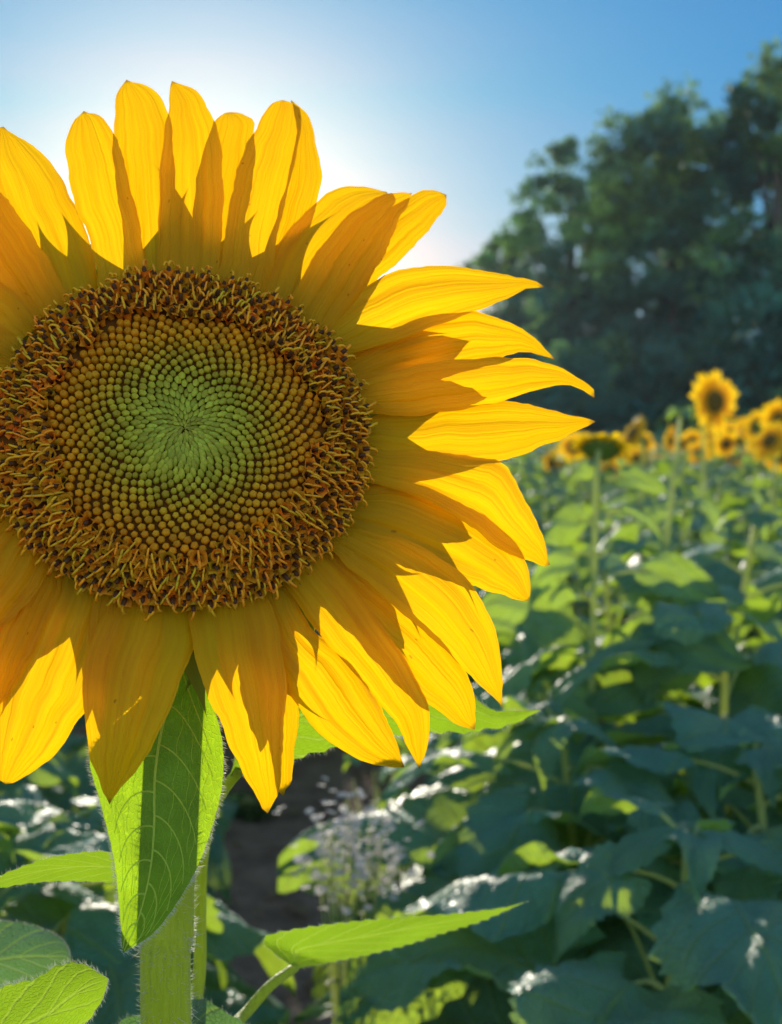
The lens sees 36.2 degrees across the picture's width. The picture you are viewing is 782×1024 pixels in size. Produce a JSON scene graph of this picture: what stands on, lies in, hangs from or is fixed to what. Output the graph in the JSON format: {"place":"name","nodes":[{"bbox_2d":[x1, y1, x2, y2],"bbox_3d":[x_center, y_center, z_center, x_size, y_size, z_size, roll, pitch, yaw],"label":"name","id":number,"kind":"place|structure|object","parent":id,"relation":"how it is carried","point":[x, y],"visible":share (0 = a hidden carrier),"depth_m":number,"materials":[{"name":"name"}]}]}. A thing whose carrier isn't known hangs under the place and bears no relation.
{"place":"outdoors","nodes":[
{"label":"outdoors","id":0,"kind":"place"},
{"bbox_2d":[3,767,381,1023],"bbox_3d":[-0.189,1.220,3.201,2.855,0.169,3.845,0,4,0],"label":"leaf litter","id":1,"kind":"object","parent":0,"point":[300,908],"visible":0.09,"depth_m":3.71,"materials":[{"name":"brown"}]},
{"bbox_2d":[228,789,282,822],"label":"weed","id":2,"kind":"object","parent":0,"point":[248,812],"visible":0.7,"depth_m":4.57,"materials":[{"name":"green plant"}]},
{"bbox_2d":[0,0,781,340],"label":"sky","id":3,"kind":"structure","parent":0,"point":[452,98],"materials":[{"name":"blue"}]},
{"bbox_2d":[34,522,768,1023],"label":"ground","id":4,"kind":"structure","parent":0,"point":[254,860],"depth_m":4.24,"materials":[{"name":"soil"}]},
{"bbox_2d":[0,752,61,903],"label":"sunflower plant","id":5,"kind":"object","parent":4,"relation":"on","point":[7,788],"depth_m":2.40,"materials":[{"name":"green plant"}]},
{"bbox_2d":[20,751,78,896],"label":"sunflower plant","id":6,"kind":"object","parent":4,"relation":"on","point":[53,770],"visible":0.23,"depth_m":2.23,"materials":[{"name":"green plant"}]},
{"bbox_2d":[21,729,92,831],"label":"sunflower plant","id":7,"kind":"object","parent":4,"relation":"on","point":[66,804],"visible":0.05,"depth_m":2.94,"materials":[{"name":"green plant"}]},
{"bbox_2d":[35,714,93,784],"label":"sunflower plant","id":8,"kind":"object","parent":4,"relation":"on","point":[80,721],"depth_m":3.92,"materials":[{"name":"green plant"}]},
{"bbox_2d":[34,735,107,834],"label":"sunflower plant","id":9,"kind":"object","parent":4,"relation":"on","point":[73,750],"visible":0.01,"depth_m":3.25,"materials":[{"name":"green plant"}]},
{"bbox_2d":[0,799,227,1023],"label":"sunflower plant","id":10,"kind":"object","parent":4,"relation":"on","point":[91,933],"visible":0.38,"depth_m":1.64,"materials":[{"name":"green plant"}]},
{"bbox_2d":[44,748,237,904],"bbox_3d":[-0.574,0.882,2.614,0.601,0.778,0.671,2,5,20],"label":"sunflower plant","id":11,"kind":"object","parent":4,"relation":"on","point":[219,873],"visible":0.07,"depth_m":2.49,"materials":[{"name":"green plant"}]},
{"bbox_2d":[0,785,296,1023],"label":"sunflower plant","id":12,"kind":"object","parent":4,"relation":"on","point":[239,937],"visible":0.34,"depth_m":1.78,"materials":[{"name":"green plant"}]},
{"bbox_2d":[203,995,289,1023],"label":"sunflower plant","id":13,"kind":"object","parent":4,"relation":"on","point":[265,1011],"visible":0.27,"depth_m":1.78,"materials":[{"name":"green plant"}]},
{"bbox_2d":[0,80,595,1023],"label":"sunflower","id":14,"kind":"object","parent":4,"relation":"on","point":[260,422],"visible":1,"depth_m":0.55,"materials":[{"name":"yellow plant"}]},
{"bbox_2d":[273,776,434,1023],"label":"wildflower plant","id":15,"kind":"object","parent":4,"relation":"on","point":[349,907],"visible":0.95,"depth_m":1.74,"materials":[{"name":"white plant"}]},
{"bbox_2d":[339,767,404,911],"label":"weed","id":16,"kind":"object","parent":4,"relation":"on","point":[368,886],"visible":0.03,"depth_m":2.52,"materials":[{"name":"green plant"}]},
{"bbox_2d":[340,807,413,913],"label":"wildflower plant","id":17,"kind":"object","parent":4,"relation":"on","point":[397,871],"visible":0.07,"depth_m":2.05,"materials":[{"name":"green plant"}]},
{"bbox_2d":[284,700,527,1000],"bbox_3d":[0.206,0.846,2.595,0.817,0.864,0.728,1,4,9],"label":"sunflower plant","id":18,"kind":"object","parent":4,"relation":"on","point":[320,989],"visible":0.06,"depth_m":2.47,"materials":[{"name":"green plant"}]},
{"bbox_2d":[385,648,506,766],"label":"sunflower plant","id":19,"kind":"object","parent":4,"relation":"on","point":[472,681],"visible":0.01,"depth_m":4.03,"materials":[{"name":"green plant"}]},
{"bbox_2d":[277,696,711,1023],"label":"sunflower plant","id":20,"kind":"object","parent":4,"relation":"on","point":[491,838],"visible":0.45,"depth_m":1.90,"materials":[{"name":"green plant"}]},
{"bbox_2d":[423,562,571,783],"bbox_3d":[0.381,0.614,3.889,0.724,1.141,0.894,1,5,12],"label":"sunflower plant","id":21,"kind":"object","parent":4,"relation":"on","point":[508,667],"depth_m":3.76,"materials":[{"name":"green plant"}]},
{"bbox_2d":[458,223,588,400],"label":"broadleaf tree","id":22,"kind":"object","parent":4,"relation":"on","point":[488,260],"visible":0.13,"depth_m":40.87,"materials":[{"name":"green plant"}]},
{"bbox_2d":[509,464,542,521],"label":"sunflower plant","id":23,"kind":"object","parent":4,"relation":"on","point":[523,489],"visible":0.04,"depth_m":9.05,"materials":[{"name":"green plant"}]},
{"bbox_2d":[501,459,554,529],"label":"sunflower plant","id":24,"kind":"object","parent":4,"relation":"on","point":[509,464],"visible":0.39,"depth_m":8.04,"materials":[{"name":"green plant"}]},
{"bbox_2d":[504,326,560,405],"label":"bush","id":25,"kind":"object","parent":4,"relation":"on","point":[530,355],"visible":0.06,"depth_m":30.28,"materials":[{"name":"green plant"}]},
{"bbox_2d":[528,451,575,515],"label":"sunflower","id":26,"kind":"object","parent":4,"relation":"on","point":[549,463],"visible":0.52,"depth_m":11.20,"materials":[{"name":"yellow"}]},
{"bbox_2d":[526,493,579,541],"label":"sunflower plant","id":27,"kind":"object","parent":4,"relation":"on","point":[531,499],"visible":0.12,"depth_m":7.27,"materials":[{"name":"green plant"}]},
{"bbox_2d":[526,478,589,586],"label":"sunflower plant","id":28,"kind":"object","parent":4,"relation":"on","point":[532,481],"visible":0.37,"depth_m":7.59,"materials":[{"name":"green plant"}]},
{"bbox_2d":[527,488,588,543],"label":"sunflower plant","id":29,"kind":"object","parent":4,"relation":"on","point":[536,492],"visible":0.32,"depth_m":6.85,"materials":[{"name":"green plant"}]},
{"bbox_2d":[340,786,781,1023],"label":"sunflower plant","id":30,"kind":"object","parent":4,"relation":"on","point":[700,931],"visible":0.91,"depth_m":1.50,"materials":[{"name":"green plant"}]},
{"bbox_2d":[533,497,591,618],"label":"sunflower plant","id":31,"kind":"object","parent":4,"relation":"on","point":[561,502],"visible":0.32,"depth_m":6.58,"materials":[{"name":"green plant"}]},
{"bbox_2d":[493,134,638,407],"bbox_3d":[5.163,-6.456,36.438,6.072,10.597,4.966,-3,5,-35],"label":"broadleaf tree","id":32,"kind":"object","parent":4,"relation":"on","point":[557,324],"visible":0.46,"depth_m":35.10,"materials":[{"name":"green plant"}]},
{"bbox_2d":[532,503,605,616],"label":"sunflower plant","id":33,"kind":"object","parent":4,"relation":"on","point":[575,578],"visible":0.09,"depth_m":5.75,"materials":[{"name":"green plant"}]},
{"bbox_2d":[533,520,606,616],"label":"sunflower plant","id":34,"kind":"object","parent":4,"relation":"on","point":[600,578],"visible":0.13,"depth_m":5.33,"materials":[{"name":"green plant"}]},
{"bbox_2d":[536,455,611,580],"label":"sunflower plant","id":35,"kind":"object","parent":4,"relation":"on","point":[566,477],"visible":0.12,"depth_m":9.86,"materials":[{"name":"green plant"}]},
{"bbox_2d":[516,331,634,433],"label":"bush","id":36,"kind":"object","parent":4,"relation":"on","point":[573,361],"visible":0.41,"depth_m":30.69,"materials":[{"name":"green plant"}]},
{"bbox_2d":[552,431,600,503],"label":"sunflower","id":37,"kind":"object","parent":4,"relation":"on","point":[565,444],"visible":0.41,"depth_m":9.08,"materials":[{"name":"yellow plant"}]},
{"bbox_2d":[546,502,607,614],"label":"sunflower plant","id":38,"kind":"object","parent":4,"relation":"on","point":[588,530],"visible":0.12,"depth_m":6.03,"materials":[{"name":"green plant"}]},
{"bbox_2d":[374,524,781,847],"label":"sunflower plant","id":39,"kind":"object","parent":4,"relation":"on","point":[759,685],"visible":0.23,"depth_m":2.36,"materials":[{"name":"green plant"}]},
{"bbox_2d":[546,461,610,505],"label":"sunflower plant","id":40,"kind":"object","parent":4,"relation":"on","point":[587,485],"visible":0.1,"depth_m":9.95,"materials":[{"name":"green plant"}]},
{"bbox_2d":[557,462,614,516],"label":"sunflower plant","id":41,"kind":"object","parent":4,"relation":"on","point":[579,488],"visible":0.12,"depth_m":9.19,"materials":[{"name":"green plant"}]},
{"bbox_2d":[537,455,644,526],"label":"sunflower plant","id":42,"kind":"object","parent":4,"relation":"on","point":[605,472],"visible":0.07,"depth_m":8.98,"materials":[{"name":"green plant"}]},
{"bbox_2d":[575,487,616,532],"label":"sunflower plant","id":43,"kind":"object","parent":4,"relation":"on","point":[580,496],"visible":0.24,"depth_m":8.52,"materials":[{"name":"green plant"}]},
{"bbox_2d":[424,600,781,876],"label":"sunflower plant","id":44,"kind":"object","parent":4,"relation":"on","point":[687,625],"visible":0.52,"depth_m":2.04,"materials":[{"name":"green plant"}]},
{"bbox_2d":[588,462,619,501],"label":"sunflower","id":45,"kind":"object","parent":4,"relation":"on","point":[611,466],"visible":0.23,"depth_m":11.20,"materials":[{"name":"yellow plant"}]},
{"bbox_2d":[566,500,668,661],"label":"sunflower plant","id":46,"kind":"object","parent":4,"relation":"on","point":[614,601],"visible":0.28,"depth_m":4.54,"materials":[{"name":"green plant"}]},
{"bbox_2d":[482,432,753,828],"bbox_3d":[0.393,0.577,2.288,0.618,1.458,0.476,4,6,39],"label":"sunflower","id":47,"kind":"object","parent":4,"relation":"on","point":[543,617],"visible":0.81,"depth_m":2.25,"materials":[{"name":"yellow"}]},
{"bbox_2d":[599,485,637,623],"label":"sunflower plant","id":48,"kind":"object","parent":4,"relation":"on","point":[605,488],"visible":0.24,"depth_m":7.73,"materials":[{"name":"green plant"}]},
{"bbox_2d":[598,494,645,528],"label":"sunflower plant","id":49,"kind":"object","parent":4,"relation":"on","point":[613,522],"visible":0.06,"depth_m":7.19,"materials":[{"name":"green plant"}]},
{"bbox_2d":[589,475,661,625],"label":"sunflower plant","id":50,"kind":"object","parent":4,"relation":"on","point":[609,484],"visible":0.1,"depth_m":8.11,"materials":[{"name":"green plant"}]},
{"bbox_2d":[574,511,677,617],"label":"sunflower plant","id":51,"kind":"object","parent":4,"relation":"on","point":[622,597],"visible":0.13,"depth_m":4.84,"materials":[{"name":"green plant"}]},
{"bbox_2d":[490,728,781,1023],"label":"sunflower plant","id":52,"kind":"object","parent":4,"relation":"on","point":[764,762],"visible":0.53,"depth_m":1.73,"materials":[{"name":"green plant"}]},
{"bbox_2d":[623,446,649,469],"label":"sunflower","id":53,"kind":"object","parent":4,"relation":"on","point":[636,456],"visible":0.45,"depth_m":10.59,"materials":[{"name":"yellow plant"}]},
{"bbox_2d":[499,431,781,522],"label":"sunflower field","id":54,"kind":"structure","parent":4,"relation":"on","point":[533,461],"depth_m":11.64,"materials":[{"name":"green plant"}]},
{"bbox_2d":[602,416,684,525],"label":"sunflower","id":55,"kind":"object","parent":4,"relation":"on","point":[633,435],"visible":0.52,"depth_m":6.53,"materials":[{"name":"yellow"}]},
{"bbox_2d":[635,431,654,489],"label":"sunflower","id":56,"kind":"object","parent":4,"relation":"on","point":[647,440],"visible":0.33,"depth_m":12.66,"materials":[{"name":"yellow plant"}]},
{"bbox_2d":[578,326,712,438],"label":"bush","id":57,"kind":"object","parent":4,"relation":"on","point":[653,404],"visible":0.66,"depth_m":30.03,"materials":[{"name":"green plant"}]},
{"bbox_2d":[604,492,687,627],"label":"sunflower plant","id":58,"kind":"object","parent":4,"relation":"on","point":[646,498],"visible":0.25,"depth_m":6.47,"materials":[{"name":"green plant"}]},
{"bbox_2d":[613,483,700,598],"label":"sunflower plant","id":59,"kind":"object","parent":4,"relation":"on","point":[683,506],"visible":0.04,"depth_m":6.84,"materials":[{"name":"green plant"}]},
{"bbox_2d":[543,72,771,427],"bbox_3d":[7.886,-6.524,34.174,7.340,11.081,6.131,-2,5,-22],"label":"broadleaf tree","id":60,"kind":"object","parent":4,"relation":"on","point":[662,220],"visible":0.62,"depth_m":32.80,"materials":[{"name":"green plant"}]},
{"bbox_2d":[602,406,720,624],"bbox_3d":[0.966,0.410,4.013,0.373,1.525,0.457,4,6,44],"label":"budding sunflower","id":61,"kind":"object","parent":4,"relation":"on","point":[664,467],"visible":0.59,"depth_m":3.95,"materials":[{"name":"green plant"}]},
{"bbox_2d":[583,578,743,725],"bbox_3d":[0.845,0.692,3.763,0.676,1.001,0.631,4,6,42],"label":"sunflower plant","id":62,"kind":"object","parent":4,"relation":"on","point":[601,618],"visible":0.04,"depth_m":3.86,"materials":[{"name":"green plant"}]},
{"bbox_2d":[636,448,713,515],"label":"sunflower plant","id":63,"kind":"object","parent":4,"relation":"on","point":[659,452],"visible":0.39,"depth_m":8.62,"materials":[{"name":"green plant"}]},
{"bbox_2d":[597,507,753,598],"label":"sunflower plant","id":64,"kind":"object","parent":4,"relation":"on","point":[718,572],"visible":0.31,"depth_m":4.14,"materials":[{"name":"green plant"}]},
{"bbox_2d":[657,425,694,482],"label":"sunflower","id":65,"kind":"object","parent":4,"relation":"on","point":[669,440],"visible":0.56,"depth_m":9.52,"materials":[{"name":"yellow plant"}]},
{"bbox_2d":[671,435,690,470],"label":"sunflower","id":66,"kind":"object","parent":4,"relation":"on","point":[683,446],"visible":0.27,"depth_m":12.68,"materials":[{"name":"yellow plant"}]},
{"bbox_2d":[648,474,715,516],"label":"sunflower plant","id":67,"kind":"object","parent":4,"relation":"on","point":[688,485],"visible":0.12,"depth_m":8.86,"materials":[{"name":"green plant"}]},
{"bbox_2d":[628,484,757,640],"bbox_3d":[1.536,0.442,6.016,0.717,1.158,0.725,-4,6,-41],"label":"sunflower plant","id":68,"kind":"object","parent":4,"relation":"on","point":[690,493],"visible":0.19,"depth_m":5.98,"materials":[{"name":"green plant"}]},
{"bbox_2d":[630,370,760,564],"bbox_3d":[1.367,0.220,5.310,0.598,1.704,0.621,1,4,10],"label":"sunflower","id":69,"kind":"object","parent":4,"relation":"on","point":[713,395],"visible":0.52,"depth_m":5.24,"materials":[{"name":"yellow plant"}]},
{"bbox_2d":[686,440,711,481],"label":"sunflower","id":70,"kind":"object","parent":4,"relation":"on","point":[694,447],"visible":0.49,"depth_m":11.21,"materials":[{"name":"yellow plant"}]},
{"bbox_2d":[629,487,768,565],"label":"sunflower plant","id":71,"kind":"object","parent":4,"relation":"on","point":[725,491],"visible":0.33,"depth_m":5.69,"materials":[{"name":"green plant"}]},
{"bbox_2d":[682,428,720,477],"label":"sunflower","id":72,"kind":"object","parent":4,"relation":"on","point":[691,436],"visible":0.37,"depth_m":12.70,"materials":[{"name":"yellow plant"}]},
{"bbox_2d":[700,429,720,457],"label":"sunflower","id":73,"kind":"object","parent":4,"relation":"on","point":[710,433],"visible":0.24,"depth_m":14.65,"materials":[{"name":"yellow plant"}]},
{"bbox_2d":[705,436,719,459],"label":"sunflower","id":74,"kind":"object","parent":4,"relation":"on","point":[709,442],"visible":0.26,"depth_m":12.69,"materials":[{"name":"yellow plant"}]},
{"bbox_2d":[681,467,752,525],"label":"sunflower plant","id":75,"kind":"object","parent":4,"relation":"on","point":[717,474],"visible":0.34,"depth_m":8.00,"materials":[{"name":"green plant"}]},
{"bbox_2d":[686,479,753,551],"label":"sunflower plant","id":76,"kind":"object","parent":4,"relation":"on","point":[727,484],"visible":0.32,"depth_m":7.59,"materials":[{"name":"green plant"}]},
{"bbox_2d":[698,431,745,499],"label":"sunflower","id":77,"kind":"object","parent":4,"relation":"on","point":[725,444],"visible":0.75,"depth_m":10.58,"materials":[{"name":"yellow plant"}]},
{"bbox_2d":[664,337,781,435],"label":"bush","id":78,"kind":"object","parent":4,"relation":"on","point":[712,358],"visible":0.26,"depth_m":30.40,"materials":[{"name":"green plant"}]},
{"bbox_2d":[667,37,781,428],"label":"broadleaf tree","id":79,"kind":"object","parent":4,"relation":"on","point":[750,156],"visible":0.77,"depth_m":31.06,"materials":[{"name":"green plant"}]},
{"bbox_2d":[693,486,767,544],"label":"sunflower plant","id":80,"kind":"object","parent":4,"relation":"on","point":[727,542],"visible":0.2,"depth_m":7.47,"materials":[{"name":"green plant"}]},
{"bbox_2d":[681,507,781,790],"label":"sunflower plant","id":81,"kind":"object","parent":4,"relation":"on","point":[760,597],"visible":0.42,"depth_m":2.96,"materials":[{"name":"green plant"}]},
{"bbox_2d":[713,420,750,473],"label":"sunflower","id":82,"kind":"object","parent":4,"relation":"on","point":[729,425],"visible":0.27,"depth_m":12.70,"materials":[{"name":"yellow plant"}]},
{"bbox_2d":[724,453,742,479],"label":"sunflower","id":83,"kind":"object","parent":4,"relation":"on","point":[730,460],"visible":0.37,"depth_m":12.69,"materials":[{"name":"yellow plant"}]},
{"bbox_2d":[690,482,781,621],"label":"sunflower plant","id":84,"kind":"object","parent":4,"relation":"on","point":[767,504],"visible":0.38,"depth_m":6.57,"materials":[{"name":"green plant"}]},
{"bbox_2d":[719,475,758,533],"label":"sunflower plant","id":85,"kind":"object","parent":4,"relation":"on","point":[749,479],"visible":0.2,"depth_m":8.87,"materials":[{"name":"green plant"}]},
{"bbox_2d":[718,429,760,498],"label":"sunflower","id":86,"kind":"object","parent":4,"relation":"on","point":[739,440],"visible":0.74,"depth_m":10.55,"materials":[{"name":"yellow"}]},
{"bbox_2d":[700,503,781,648],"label":"sunflower plant","id":87,"kind":"object","parent":4,"relation":"on","point":[777,533],"visible":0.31,"depth_m":5.28,"materials":[{"name":"green plant"}]},
{"bbox_2d":[719,416,763,492],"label":"sunflower","id":88,"kind":"object","parent":4,"relation":"on","point":[739,422],"visible":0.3,"depth_m":11.24,"materials":[{"name":"yellow plant"}]},
{"bbox_2d":[714,468,769,495],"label":"sunflower plant","id":89,"kind":"object","parent":4,"relation":"on","point":[736,476],"visible":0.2,"depth_m":9.89,"materials":[{"name":"green plant"}]},
{"bbox_2d":[713,544,772,648],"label":"sunflower plant","id":90,"kind":"object","parent":4,"relation":"on","point":[756,569],"visible":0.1,"depth_m":4.92,"materials":[{"name":"green plant"}]},
{"bbox_2d":[730,439,768,492],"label":"sunflower","id":91,"kind":"object","parent":4,"relation":"on","point":[749,443],"visible":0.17,"depth_m":11.20,"materials":[{"name":"yellow plant"}]},
{"bbox_2d":[725,522,781,620],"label":"sunflower plant","id":92,"kind":"object","parent":4,"relation":"on","point":[740,548],"visible":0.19,"depth_m":3.91,"materials":[{"name":"green plant"}]},
{"bbox_2d":[725,502,781,567],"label":"sunflower plant","id":93,"kind":"object","parent":4,"relation":"on","point":[739,565],"visible":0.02,"depth_m":7.04,"materials":[{"name":"green plant"}]},
{"bbox_2d":[728,398,781,545],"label":"sunflower","id":94,"kind":"object","parent":4,"relation":"on","point":[773,413],"visible":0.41,"depth_m":7.32,"materials":[{"name":"yellow plant"}]},
{"bbox_2d":[730,409,780,520],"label":"sunflower","id":95,"kind":"object","parent":4,"relation":"on","point":[751,426],"visible":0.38,"depth_m":8.65,"materials":[{"name":"yellow plant"}]},
{"bbox_2d":[737,636,776,786],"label":"sunflower plant","id":96,"kind":"object","parent":4,"relation":"on","point":[754,642],"visible":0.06,"depth_m":2.67,"materials":[{"name":"green plant"}]},
{"bbox_2d":[736,346,781,415],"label":"bush","id":97,"kind":"object","parent":4,"relation":"on","point":[769,383],"visible":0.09,"depth_m":30.65,"materials":[{"name":"green plant"}]},
{"bbox_2d":[737,419,781,539],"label":"sunflower","id":98,"kind":"object","parent":4,"relation":"on","point":[767,443],"visible":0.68,"depth_m":6.17,"materials":[{"name":"yellow plant"}]},
{"bbox_2d":[744,558,774,652],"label":"sunflower plant","id":99,"kind":"object","parent":4,"relation":"on","point":[765,564],"visible":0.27,"depth_m":4.54,"materials":[{"name":"green plant"}]},
{"bbox_2d":[745,715,781,800],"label":"sunflower plant","id":100,"kind":"object","parent":4,"relation":"on","point":[748,785],"visible":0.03,"depth_m":2.42,"materials":[{"name":"green plant"}]},
{"bbox_2d":[750,460,780,477],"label":"sunflower plant","id":101,"kind":"object","parent":4,"relation":"on","point":[764,474],"visible":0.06,"depth_m":10.36,"materials":[{"name":"green plant"}]},
{"bbox_2d":[757,451,781,506],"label":"sunflower","id":102,"kind":"object","parent":4,"relation":"on","point":[769,464],"visible":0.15,"depth_m":7.95,"materials":[{"name":"yellow plant"}]},
{"bbox_2d":[758,489,781,507],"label":"sunflower","id":103,"kind":"object","parent":4,"relation":"on","point":[767,493],"visible":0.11,"depth_m":8.32,"materials":[{"name":"green plant"}]},
{"bbox_2d":[762,466,781,489],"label":"sunflower plant","id":104,"kind":"object","parent":4,"relation":"on","point":[769,471],"visible":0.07,"depth_m":8.57,"materials":[{"name":"green plant"}]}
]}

